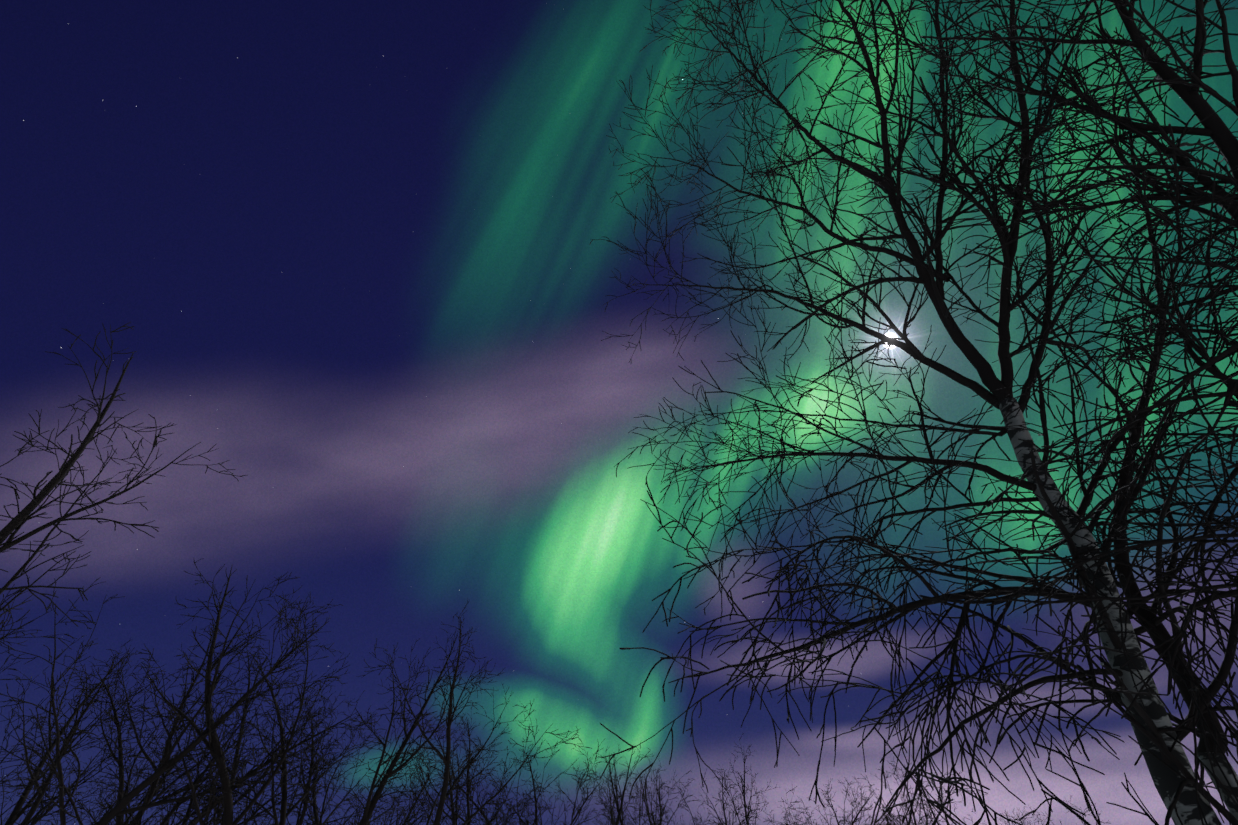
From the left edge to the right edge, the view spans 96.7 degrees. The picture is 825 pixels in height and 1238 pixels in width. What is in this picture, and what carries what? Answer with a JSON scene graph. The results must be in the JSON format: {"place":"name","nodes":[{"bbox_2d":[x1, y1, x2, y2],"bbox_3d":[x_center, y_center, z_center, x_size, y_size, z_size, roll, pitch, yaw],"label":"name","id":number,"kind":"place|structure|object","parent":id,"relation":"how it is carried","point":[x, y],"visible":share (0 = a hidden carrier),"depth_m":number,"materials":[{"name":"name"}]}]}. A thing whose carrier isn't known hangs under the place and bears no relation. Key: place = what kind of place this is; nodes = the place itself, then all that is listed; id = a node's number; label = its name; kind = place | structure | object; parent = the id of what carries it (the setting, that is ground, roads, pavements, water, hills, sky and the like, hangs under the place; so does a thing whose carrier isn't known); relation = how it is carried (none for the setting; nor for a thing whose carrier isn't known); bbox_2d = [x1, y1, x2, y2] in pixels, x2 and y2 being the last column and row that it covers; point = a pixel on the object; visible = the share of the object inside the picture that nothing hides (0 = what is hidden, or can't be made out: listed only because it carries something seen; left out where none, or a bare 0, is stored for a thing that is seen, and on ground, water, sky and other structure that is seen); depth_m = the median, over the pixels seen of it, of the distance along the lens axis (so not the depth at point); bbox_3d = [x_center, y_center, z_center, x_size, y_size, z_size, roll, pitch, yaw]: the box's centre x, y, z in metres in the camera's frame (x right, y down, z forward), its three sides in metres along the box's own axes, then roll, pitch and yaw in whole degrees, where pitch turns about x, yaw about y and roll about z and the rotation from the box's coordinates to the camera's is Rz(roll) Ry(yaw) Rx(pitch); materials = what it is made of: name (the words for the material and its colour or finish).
{"place":"outdoors","nodes":[
{"label":"outdoors","id":0,"kind":"place"},
{"bbox_2d":[0,0,1237,824],"label":"sky","id":1,"kind":"structure","parent":0,"point":[345,247],"materials":[{"name":"blue"}]},
{"bbox_3d":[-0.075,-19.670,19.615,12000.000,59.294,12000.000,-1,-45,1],"label":"snowy ground","id":2,"kind":"structure","parent":0,"visible":0},
{"bbox_2d":[0,551,76,671],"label":"birch","id":3,"kind":"object","parent":2,"relation":"on","point":[8,633],"visible":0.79,"depth_m":8.79,"materials":[{"name":"black plant"}]},
{"bbox_2d":[1,734,128,824],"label":"birch","id":4,"kind":"object","parent":2,"relation":"on","point":[36,820],"visible":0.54,"depth_m":13.08,"materials":[{"name":"black plant"}]},
{"bbox_2d":[0,768,157,824],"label":"birch","id":5,"kind":"object","parent":2,"relation":"on","point":[113,804],"visible":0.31,"depth_m":13.16,"materials":[{"name":"black plant"}]},
{"bbox_2d":[0,635,163,824],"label":"birch","id":6,"kind":"object","parent":2,"relation":"on","point":[20,803],"visible":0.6,"depth_m":10.28,"materials":[{"name":"black plant"}]},
{"bbox_2d":[0,638,197,824],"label":"bare tree","id":7,"kind":"object","parent":2,"relation":"on","point":[28,819],"visible":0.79,"depth_m":9.36,"materials":[{"name":"black plant"}]},
{"bbox_2d":[0,322,246,630],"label":"birch","id":8,"kind":"object","parent":2,"relation":"on","point":[19,519],"visible":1,"depth_m":6.21,"materials":[{"name":"black plant"}]},
{"bbox_2d":[65,654,215,824],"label":"birch","id":9,"kind":"object","parent":2,"relation":"on","point":[120,818],"visible":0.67,"depth_m":10.25,"materials":[{"name":"black plant"}]},
{"bbox_2d":[112,772,219,824],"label":"birch","id":10,"kind":"object","parent":2,"relation":"on","point":[175,810],"visible":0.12,"depth_m":14.75,"materials":[{"name":"black plant"}]},
{"bbox_2d":[0,577,340,824],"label":"bare tree","id":11,"kind":"object","parent":2,"relation":"on","point":[112,813],"visible":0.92,"depth_m":8.20,"materials":[{"name":"black plant"}]},
{"bbox_2d":[95,700,252,824],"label":"birch","id":12,"kind":"object","parent":2,"relation":"on","point":[171,771],"visible":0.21,"depth_m":10.71,"materials":[{"name":"black plant"}]},
{"bbox_2d":[0,651,384,824],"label":"bare tree","id":13,"kind":"object","parent":2,"relation":"on","point":[195,821],"visible":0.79,"depth_m":8.82,"materials":[{"name":"black plant"}]},
{"bbox_2d":[75,611,312,824],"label":"birch","id":14,"kind":"object","parent":2,"relation":"on","point":[155,782],"visible":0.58,"depth_m":9.18,"materials":[{"name":"black plant"}]},
{"bbox_2d":[82,558,348,824],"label":"birch","id":15,"kind":"object","parent":2,"relation":"on","point":[209,684],"visible":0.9,"depth_m":8.69,"materials":[{"name":"black plant"}]},
{"bbox_2d":[158,723,293,824],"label":"birch","id":16,"kind":"object","parent":2,"relation":"on","point":[217,817],"visible":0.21,"depth_m":12.72,"materials":[{"name":"black plant"}]},
{"bbox_2d":[233,774,294,824],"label":"birch","id":17,"kind":"object","parent":2,"relation":"on","point":[253,808],"visible":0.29,"depth_m":15.89,"materials":[{"name":"black plant"}]},
{"bbox_2d":[148,628,391,824],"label":"birch","id":18,"kind":"object","parent":2,"relation":"on","point":[236,751],"visible":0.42,"depth_m":11.56,"materials":[{"name":"black plant"}]},
{"bbox_2d":[183,634,384,824],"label":"birch","id":19,"kind":"object","parent":2,"relation":"on","point":[284,814],"visible":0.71,"depth_m":10.24,"materials":[{"name":"black plant"}]},
{"bbox_2d":[205,688,400,824],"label":"birch","id":20,"kind":"object","parent":2,"relation":"on","point":[300,821],"visible":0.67,"depth_m":10.26,"materials":[{"name":"black plant"}]},
{"bbox_2d":[268,700,438,824],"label":"birch","id":21,"kind":"object","parent":2,"relation":"on","point":[315,812],"visible":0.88,"depth_m":10.74,"materials":[{"name":"black plant"}]},
{"bbox_2d":[278,745,457,824],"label":"birch","id":22,"kind":"object","parent":2,"relation":"on","point":[408,818],"visible":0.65,"depth_m":12.57,"materials":[{"name":"black plant"}]},
{"bbox_2d":[329,783,438,824],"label":"birch","id":23,"kind":"object","parent":2,"relation":"on","point":[423,817],"visible":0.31,"depth_m":16.51,"materials":[{"name":"black plant"}]},
{"bbox_2d":[370,785,419,824],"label":"birch","id":24,"kind":"object","parent":2,"relation":"on","point":[397,822],"visible":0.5,"depth_m":17.66,"materials":[{"name":"black plant"}]},
{"bbox_2d":[339,626,498,824],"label":"birch","id":25,"kind":"object","parent":2,"relation":"on","point":[369,807],"visible":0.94,"depth_m":10.02,"materials":[{"name":"black plant"}]},
{"bbox_2d":[372,712,508,824],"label":"birch","id":26,"kind":"object","parent":2,"relation":"on","point":[453,819],"visible":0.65,"depth_m":13.75,"materials":[{"name":"black plant"}]},
{"bbox_2d":[392,734,520,824],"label":"birch","id":27,"kind":"object","parent":2,"relation":"on","point":[462,793],"visible":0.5,"depth_m":15.33,"materials":[{"name":"black plant"}]},
{"bbox_2d":[394,703,546,824],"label":"birch","id":28,"kind":"object","parent":2,"relation":"on","point":[468,803],"visible":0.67,"depth_m":14.27,"materials":[{"name":"black plant"}]},
{"bbox_2d":[357,600,591,824],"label":"birch","id":29,"kind":"object","parent":2,"relation":"on","point":[445,794],"visible":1,"depth_m":9.70,"materials":[{"name":"black plant"}]},
{"bbox_2d":[426,744,557,824],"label":"birch","id":30,"kind":"object","parent":2,"relation":"on","point":[476,807],"visible":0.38,"depth_m":15.43,"materials":[{"name":"black plant"}]},
{"bbox_2d":[503,795,552,824],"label":"birch","id":31,"kind":"object","parent":2,"relation":"on","point":[534,810],"visible":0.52,"depth_m":17.60,"materials":[{"name":"black plant"}]},
{"bbox_2d":[481,740,582,824],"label":"birch","id":32,"kind":"object","parent":2,"relation":"on","point":[535,813],"visible":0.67,"depth_m":16.77,"materials":[{"name":"black plant"}]},
{"bbox_2d":[456,763,611,824],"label":"birch","id":33,"kind":"object","parent":2,"relation":"on","point":[583,793],"visible":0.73,"depth_m":14.98,"materials":[{"name":"black plant"}]},
{"bbox_2d":[580,794,629,824],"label":"birch","id":34,"kind":"object","parent":2,"relation":"on","point":[607,814],"visible":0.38,"depth_m":20.48,"materials":[{"name":"black plant"}]},
{"bbox_2d":[555,739,667,824],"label":"birch","id":35,"kind":"object","parent":2,"relation":"on","point":[616,822],"visible":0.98,"depth_m":14.00,"materials":[{"name":"black plant"}]},
{"bbox_2d":[591,744,658,824],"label":"birch","id":36,"kind":"object","parent":2,"relation":"on","point":[615,797],"visible":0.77,"depth_m":17.16,"materials":[{"name":"black plant"}]},
{"bbox_2d":[606,760,691,824],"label":"birch","id":37,"kind":"object","parent":2,"relation":"on","point":[660,804],"visible":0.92,"depth_m":15.27,"materials":[{"name":"black plant"}]},
{"bbox_2d":[624,773,713,824],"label":"birch","id":38,"kind":"object","parent":2,"relation":"on","point":[661,783],"visible":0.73,"depth_m":17.89,"materials":[{"name":"black plant"}]},
{"bbox_2d":[652,812,700,824],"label":"tree","id":39,"kind":"object","parent":2,"relation":"on","point":[690,820],"visible":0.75,"depth_m":18.51,"materials":[{"name":"black plant"}]},
{"bbox_2d":[694,806,740,824],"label":"birch","id":40,"kind":"object","parent":2,"relation":"on","point":[723,818],"visible":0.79,"depth_m":18.84,"materials":[{"name":"black plant"}]},
{"bbox_2d":[687,769,762,824],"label":"birch","id":41,"kind":"object","parent":2,"relation":"on","point":[725,822],"visible":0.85,"depth_m":20.14,"materials":[{"name":"black plant"}]},
{"bbox_2d":[733,802,760,824],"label":"tree","id":42,"kind":"object","parent":2,"relation":"on","point":[749,816],"visible":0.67,"depth_m":20.15,"materials":[{"name":"black plant"}]},
{"bbox_2d":[712,733,816,824],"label":"birch","id":43,"kind":"object","parent":2,"relation":"on","point":[745,806],"visible":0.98,"depth_m":15.89,"materials":[{"name":"black plant"}]},
{"bbox_2d":[766,804,869,824],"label":"birch","id":44,"kind":"object","parent":2,"relation":"on","point":[786,822],"visible":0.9,"depth_m":20.78,"materials":[{"name":"black plant"}]},
{"bbox_2d":[763,777,874,824],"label":"birch","id":45,"kind":"object","parent":2,"relation":"on","point":[861,810],"visible":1,"depth_m":18.25,"materials":[{"name":"black plant"}]},
{"bbox_2d":[795,778,871,824],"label":"birch","id":46,"kind":"object","parent":2,"relation":"on","point":[843,817],"visible":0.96,"depth_m":18.30,"materials":[{"name":"black plant"}]},
{"bbox_2d":[857,755,943,824],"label":"birch","id":47,"kind":"object","parent":2,"relation":"on","point":[913,812],"visible":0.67,"depth_m":18.05,"materials":[{"name":"black plant"}]},
{"bbox_2d":[871,793,943,824],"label":"birch","id":48,"kind":"object","parent":2,"relation":"on","point":[907,813],"visible":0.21,"depth_m":20.87,"materials":[{"name":"black plant"}]},
{"bbox_2d":[589,0,1237,824],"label":"birch","id":49,"kind":"object","parent":2,"relation":"on","point":[1159,738],"visible":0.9,"depth_m":4.56,"materials":[{"name":"black plant"}]},
{"bbox_2d":[845,769,986,824],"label":"birch","id":50,"kind":"object","parent":2,"relation":"on","point":[937,817],"visible":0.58,"depth_m":16.70,"materials":[{"name":"black plant"}]},
{"bbox_2d":[888,793,953,824],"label":"birch","id":51,"kind":"object","parent":2,"relation":"on","point":[915,818],"visible":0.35,"depth_m":20.95,"materials":[{"name":"black plant"}]},
{"bbox_2d":[980,805,1040,824],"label":"birch","id":52,"kind":"object","parent":2,"relation":"on","point":[1017,817],"visible":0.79,"depth_m":21.41,"materials":[{"name":"black plant"}]},
{"bbox_2d":[999,810,1047,824],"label":"tree","id":53,"kind":"object","parent":2,"relation":"on","point":[1022,819],"visible":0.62,"depth_m":21.21,"materials":[{"name":"black plant"}]},
{"bbox_2d":[1009,808,1061,823],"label":"birch","id":54,"kind":"object","parent":2,"relation":"on","point":[1022,821],"visible":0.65,"depth_m":22.57,"materials":[{"name":"black plant"}]},
{"bbox_2d":[875,0,1237,824],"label":"birch","id":55,"kind":"object","parent":2,"relation":"on","point":[1219,134],"visible":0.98,"depth_m":3.56,"materials":[{"name":"black plant"}]},
{"bbox_2d":[1038,796,1110,824],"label":"birch","id":56,"kind":"object","parent":2,"relation":"on","point":[1083,812],"visible":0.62,"depth_m":22.12,"materials":[{"name":"black plant"}]}
]}

